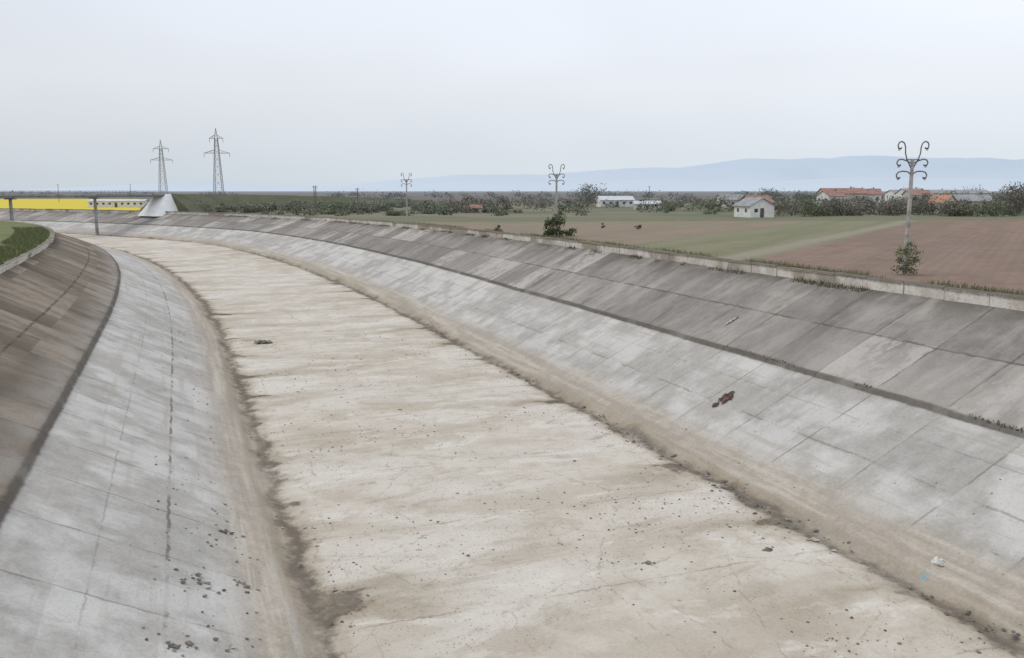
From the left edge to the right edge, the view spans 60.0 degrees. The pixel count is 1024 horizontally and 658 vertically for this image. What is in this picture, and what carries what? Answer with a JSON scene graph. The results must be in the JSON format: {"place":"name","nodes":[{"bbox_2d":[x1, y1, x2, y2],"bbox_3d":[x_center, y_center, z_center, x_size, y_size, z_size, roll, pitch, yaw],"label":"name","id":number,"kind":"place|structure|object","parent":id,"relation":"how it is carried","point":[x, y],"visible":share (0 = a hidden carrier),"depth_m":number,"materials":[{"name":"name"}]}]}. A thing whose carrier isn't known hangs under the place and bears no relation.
{"place":"outdoors","nodes":[
{"label":"outdoors","id":0,"kind":"place"},
{"bbox_2d":[87,199,149,206],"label":"white warehouse","id":1,"kind":"structure","parent":0,"point":[122,202],"depth_m":306.66,"materials":[{"name":"metal"}]},
{"bbox_2d":[90,203,141,204],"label":"windows","id":2,"kind":"structure","parent":1,"relation":"in","point":[90,203],"depth_m":306.53,"materials":[{"name":"glass"}]},
{"bbox_2d":[150,140,172,193],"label":"transmission tower","id":3,"kind":"structure","parent":0,"point":[160,174],"depth_m":427.71,"materials":[{"name":"metal"}]},
{"bbox_2d":[205,128,229,193],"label":"transmission tower","id":4,"kind":"structure","parent":0,"point":[221,184],"depth_m":348.71,"materials":[{"name":"metal"}]},
{"bbox_2d":[141,194,463,211],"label":"road embankment","id":5,"kind":"structure","parent":0,"point":[184,202],"depth_m":256.22,"materials":[{"name":"green plant"}]},
{"bbox_2d":[0,211,1023,657],"bbox_3d":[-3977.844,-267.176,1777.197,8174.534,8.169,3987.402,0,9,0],"label":"canal","id":6,"kind":"structure","parent":0,"point":[102,435],"depth_m":42.19,"materials":[{"name":"concrete"}]},
{"bbox_2d":[0,220,54,273],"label":"canal parapet","id":7,"kind":"structure","parent":6,"relation":"on","point":[11,263],"depth_m":82.11,"materials":[{"name":"concrete"}]},
{"bbox_2d":[0,191,177,234],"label":"road bridge","id":8,"kind":"structure","parent":6,"relation":"on","point":[158,204],"depth_m":224.56,"materials":[{"name":"concrete"}]},
{"bbox_2d":[254,340,272,343],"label":"dark mud slab","id":9,"kind":"structure","parent":6,"relation":"on","point":[262,341],"depth_m":82.12,"materials":[{"name":"soil"}]},
{"bbox_2d":[0,208,1023,310],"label":"canal parapet","id":10,"kind":"structure","parent":6,"relation":"on","point":[987,298],"depth_m":67.67,"materials":[{"name":"concrete"}]},
{"bbox_2d":[230,215,870,291],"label":"parapet weeds","id":11,"kind":"object","parent":6,"relation":"on","point":[797,279],"visible":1,"depth_m":67.05,"materials":[{"name":"green plant"}]},
{"bbox_2d":[128,324,997,647],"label":"concrete fragments","id":12,"kind":"object","parent":6,"relation":"on","point":[940,562],"visible":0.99,"depth_m":32.45,"materials":[{"name":"grey concrete"}]},
{"bbox_2d":[141,305,1020,657],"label":"rubble","id":13,"kind":"object","parent":6,"relation":"on","point":[191,643],"visible":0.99,"depth_m":34.81,"materials":[{"name":"stone"}]},
{"bbox_2d":[719,391,734,403],"bbox_3d":[12.289,3.943,50.766,1.214,0.660,1.130,-2,9,-15],"label":"brown rag","id":14,"kind":"object","parent":6,"relation":"on","point":[725,397],"visible":1,"depth_m":50.72,"materials":[{"name":"fabric"}]},
{"bbox_2d":[540,294,1022,432],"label":"grass","id":15,"kind":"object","parent":6,"relation":"on","point":[998,421],"visible":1,"depth_m":38.34,"materials":[{"name":"green plant"}]},
{"bbox_2d":[931,557,942,563],"bbox_3d":[15.535,8.554,32.542,0.589,0.337,0.413,-4,10,-23],"label":"white plastic bag","id":16,"kind":"object","parent":6,"relation":"on","point":[934,560],"visible":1,"depth_m":32.58,"materials":[{"name":"white plastic"}]},
{"bbox_2d":[0,191,1023,294],"bbox_3d":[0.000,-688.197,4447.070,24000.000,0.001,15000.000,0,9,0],"label":"ground","id":17,"kind":"structure","parent":0,"point":[987,250],"depth_m":129.11,"materials":[{"name":"soil"}]},
{"bbox_2d":[0,225,49,264],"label":"bank grass","id":18,"kind":"structure","parent":17,"relation":"on","point":[23,241],"depth_m":98.93,"materials":[{"name":"green plant"}]},
{"bbox_2d":[194,198,513,215],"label":"scrub","id":19,"kind":"object","parent":17,"relation":"on","point":[328,208],"visible":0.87,"depth_m":233.63,"materials":[{"name":"green plant"}]},
{"bbox_2d":[355,188,359,214],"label":"wooden pole","id":20,"kind":"object","parent":17,"relation":"on","point":[357,189],"visible":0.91,"depth_m":209.80,"materials":[{"name":"wood"}]},
{"bbox_2d":[401,173,411,220],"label":"utility pole","id":21,"kind":"object","parent":17,"relation":"on","point":[406,181],"visible":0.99,"depth_m":169.90,"materials":[{"name":"concrete"}]},
{"bbox_2d":[1,187,1010,199],"bbox_3d":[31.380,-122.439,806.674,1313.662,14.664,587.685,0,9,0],"label":"distant tree line","id":22,"kind":"object","parent":17,"relation":"on","point":[397,194],"visible":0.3,"depth_m":752.57,"materials":[{"name":"green plant"}]},
{"bbox_2d":[543,213,567,235],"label":"bush","id":23,"kind":"object","parent":17,"relation":"on","point":[550,231],"visible":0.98,"depth_m":111.90,"materials":[{"name":"green plant"}]},
{"bbox_2d":[548,164,564,228],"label":"utility pole","id":24,"kind":"object","parent":17,"relation":"on","point":[556,200],"visible":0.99,"depth_m":113.50,"materials":[{"name":"concrete"}]},
{"bbox_2d":[565,228,577,235],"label":"bush","id":25,"kind":"object","parent":17,"relation":"on","point":[571,230],"visible":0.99,"depth_m":112.74,"materials":[{"name":"green plant"}]},
{"bbox_2d":[568,183,606,205],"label":"deciduous tree","id":26,"kind":"object","parent":17,"relation":"on","point":[588,189],"visible":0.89,"depth_m":329.25,"materials":[{"name":"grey plant"}]},
{"bbox_2d":[595,196,634,206],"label":"farm shed","id":27,"kind":"structure","parent":17,"relation":"on","point":[628,200],"depth_m":314.73,"materials":[{"name":"metal"}]},
{"bbox_2d":[226,212,1023,294],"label":"verge grass","id":28,"kind":"structure","parent":17,"relation":"on","point":[964,285],"depth_m":63.95,"materials":[{"name":"green plant"}]},
{"bbox_2d":[633,201,661,208],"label":"farm shed","id":29,"kind":"structure","parent":17,"relation":"on","point":[636,203],"depth_m":280.08,"materials":[{"name":"metal"}]},
{"bbox_2d":[396,186,1023,216],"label":"village trees","id":30,"kind":"object","parent":17,"relation":"on","point":[892,206],"visible":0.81,"depth_m":219.32,"materials":[{"name":"green plant"}]},
{"bbox_2d":[796,193,815,205],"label":"deciduous tree","id":31,"kind":"object","parent":17,"relation":"on","point":[804,195],"visible":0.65,"depth_m":237.12,"materials":[{"name":"green plant"}]},
{"bbox_2d":[890,241,923,274],"bbox_3d":[27.224,-4.779,61.000,2.119,2.527,2.005,-8,12,-42],"label":"bush","id":32,"kind":"object","parent":17,"relation":"on","point":[916,259],"visible":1,"depth_m":60.83,"materials":[{"name":"green plant"}]},
{"bbox_2d":[896,141,929,273],"bbox_3d":[27.300,-8.130,60.976,2.164,9.441,0.351,0,9,3],"label":"utility pole","id":33,"kind":"object","parent":17,"relation":"on","point":[909,207],"visible":0.99,"depth_m":60.66,"materials":[{"name":"concrete"}]},
{"bbox_2d":[916,191,939,213],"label":"deciduous tree","id":34,"kind":"object","parent":17,"relation":"on","point":[923,197],"visible":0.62,"depth_m":221.85,"materials":[{"name":"green plant"}]},
{"bbox_2d":[884,190,991,200],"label":"farm shed","id":35,"kind":"structure","parent":17,"relation":"on","point":[892,193],"depth_m":424.09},
{"bbox_2d":[928,196,954,212],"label":"walls","id":36,"kind":"structure","parent":17,"relation":"on","point":[953,199],"depth_m":225.88,"materials":[{"name":"white paint"}]},
{"bbox_2d":[928,195,957,203],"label":"roof","id":37,"kind":"structure","parent":36,"relation":"on","point":[945,197],"depth_m":227.50,"materials":[{"name":"orange tile"}]},
{"bbox_2d":[995,181,1023,214],"bbox_3d":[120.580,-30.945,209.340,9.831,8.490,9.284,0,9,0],"label":"deciduous tree","id":38,"kind":"object","parent":17,"relation":"on","point":[1014,200],"visible":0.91,"depth_m":209.84,"materials":[{"name":"green plant"}]},
{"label":"walls","id":39,"kind":"object","parent":17,"relation":"on","visible":0},
{"bbox_2d":[738,195,774,202],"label":"roof","id":40,"kind":"structure","parent":39,"relation":"on","point":[767,197],"depth_m":220.84,"materials":[{"name":"red tile"}]},
{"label":"walls","id":41,"kind":"object","parent":17,"relation":"on","visible":0},
{"bbox_2d":[953,195,993,201],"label":"roof","id":42,"kind":"structure","parent":41,"relation":"on","point":[975,198],"depth_m":245.40,"materials":[{"name":"grey metal"}]},
{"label":"walls","id":43,"kind":"object","parent":17,"relation":"on","visible":0},
{"bbox_2d":[469,204,482,207],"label":"roof","id":44,"kind":"structure","parent":43,"relation":"on","point":[476,206],"depth_m":231.86,"materials":[{"name":"red tile"}]},
{"bbox_2d":[0,177,1023,190],"bbox_3d":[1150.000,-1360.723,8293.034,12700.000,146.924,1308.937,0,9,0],"label":"mountains","id":45,"kind":"structure","parent":0,"point":[928,183],"depth_m":8152.47,"materials":[{"name":"blue"}]},
{"bbox_2d":[0,0,1023,189],"label":"sky","id":46,"kind":"structure","parent":0,"point":[297,93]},
{"bbox_2d":[340,155,1023,185],"bbox_3d":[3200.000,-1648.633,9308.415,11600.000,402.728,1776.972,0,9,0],"label":"mountains","id":47,"kind":"structure","parent":0,"point":[752,170],"depth_m":9312.54,"materials":[{"name":"blue"}]},
{"bbox_2d":[716,196,738,207],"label":"walls","id":48,"kind":"structure","parent":0,"point":[731,201],"depth_m":294.05,"materials":[{"name":"white paint"}]},
{"bbox_2d":[715,194,743,199],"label":"roof","id":49,"kind":"structure","parent":48,"relation":"on","point":[735,196],"depth_m":295.38,"materials":[{"name":"grey metal"}]},
{"bbox_2d":[734,199,773,217],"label":"walls","id":50,"kind":"structure","parent":0,"point":[767,206],"depth_m":191.19,"materials":[{"name":"white paint"}]},
{"bbox_2d":[732,197,776,206],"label":"roof","id":51,"kind":"structure","parent":50,"relation":"on","point":[747,201],"depth_m":192.93,"materials":[{"name":"grey metal"}]},
{"bbox_2d":[760,208,763,216],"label":"door","id":52,"kind":"structure","parent":50,"relation":"attached to","point":[761,212],"depth_m":190.98,"materials":[{"name":"brown wood"}]},
{"bbox_2d":[816,191,845,202],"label":"walls","id":53,"kind":"structure","parent":0,"point":[823,194],"depth_m":334.41,"materials":[{"name":"white paint"}]},
{"bbox_2d":[816,191,846,196],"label":"roof","id":54,"kind":"structure","parent":53,"relation":"on","point":[835,193],"depth_m":334.06,"materials":[{"name":"red tile"}]},
{"bbox_2d":[817,189,866,202],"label":"walls","id":55,"kind":"structure","parent":0,"point":[849,196],"depth_m":353.78,"materials":[{"name":"beige paint"}]},
{"bbox_2d":[815,188,867,193],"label":"roof","id":56,"kind":"structure","parent":55,"relation":"on","point":[853,190],"depth_m":355.68,"materials":[{"name":"red tile"}]},
{"bbox_2d":[867,195,880,203],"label":"walls","id":57,"kind":"structure","parent":0,"point":[874,197],"depth_m":359.78,"materials":[{"name":"beige paint"}]},
{"bbox_2d":[865,189,882,194],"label":"roof","id":58,"kind":"structure","parent":57,"relation":"on","point":[874,191],"depth_m":360.85,"materials":[{"name":"red tile"}]},
{"bbox_2d":[895,189,903,201],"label":"walls","id":59,"kind":"structure","parent":0,"point":[899,192],"depth_m":395.60,"materials":[{"name":"white paint"}]},
{"bbox_2d":[895,188,923,193],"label":"roof","id":60,"kind":"structure","parent":59,"relation":"on","point":[903,189],"depth_m":394.56,"materials":[{"name":"grey"}]},
{"bbox_2d":[902,191,931,203],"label":"walls","id":61,"kind":"structure","parent":0,"point":[905,194],"depth_m":367.11,"materials":[{"name":"beige paint"}]},
{"bbox_2d":[901,190,932,194],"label":"roof","id":62,"kind":"structure","parent":61,"relation":"on","point":[917,192],"depth_m":365.39,"materials":[{"name":"red tile"}]}
]}

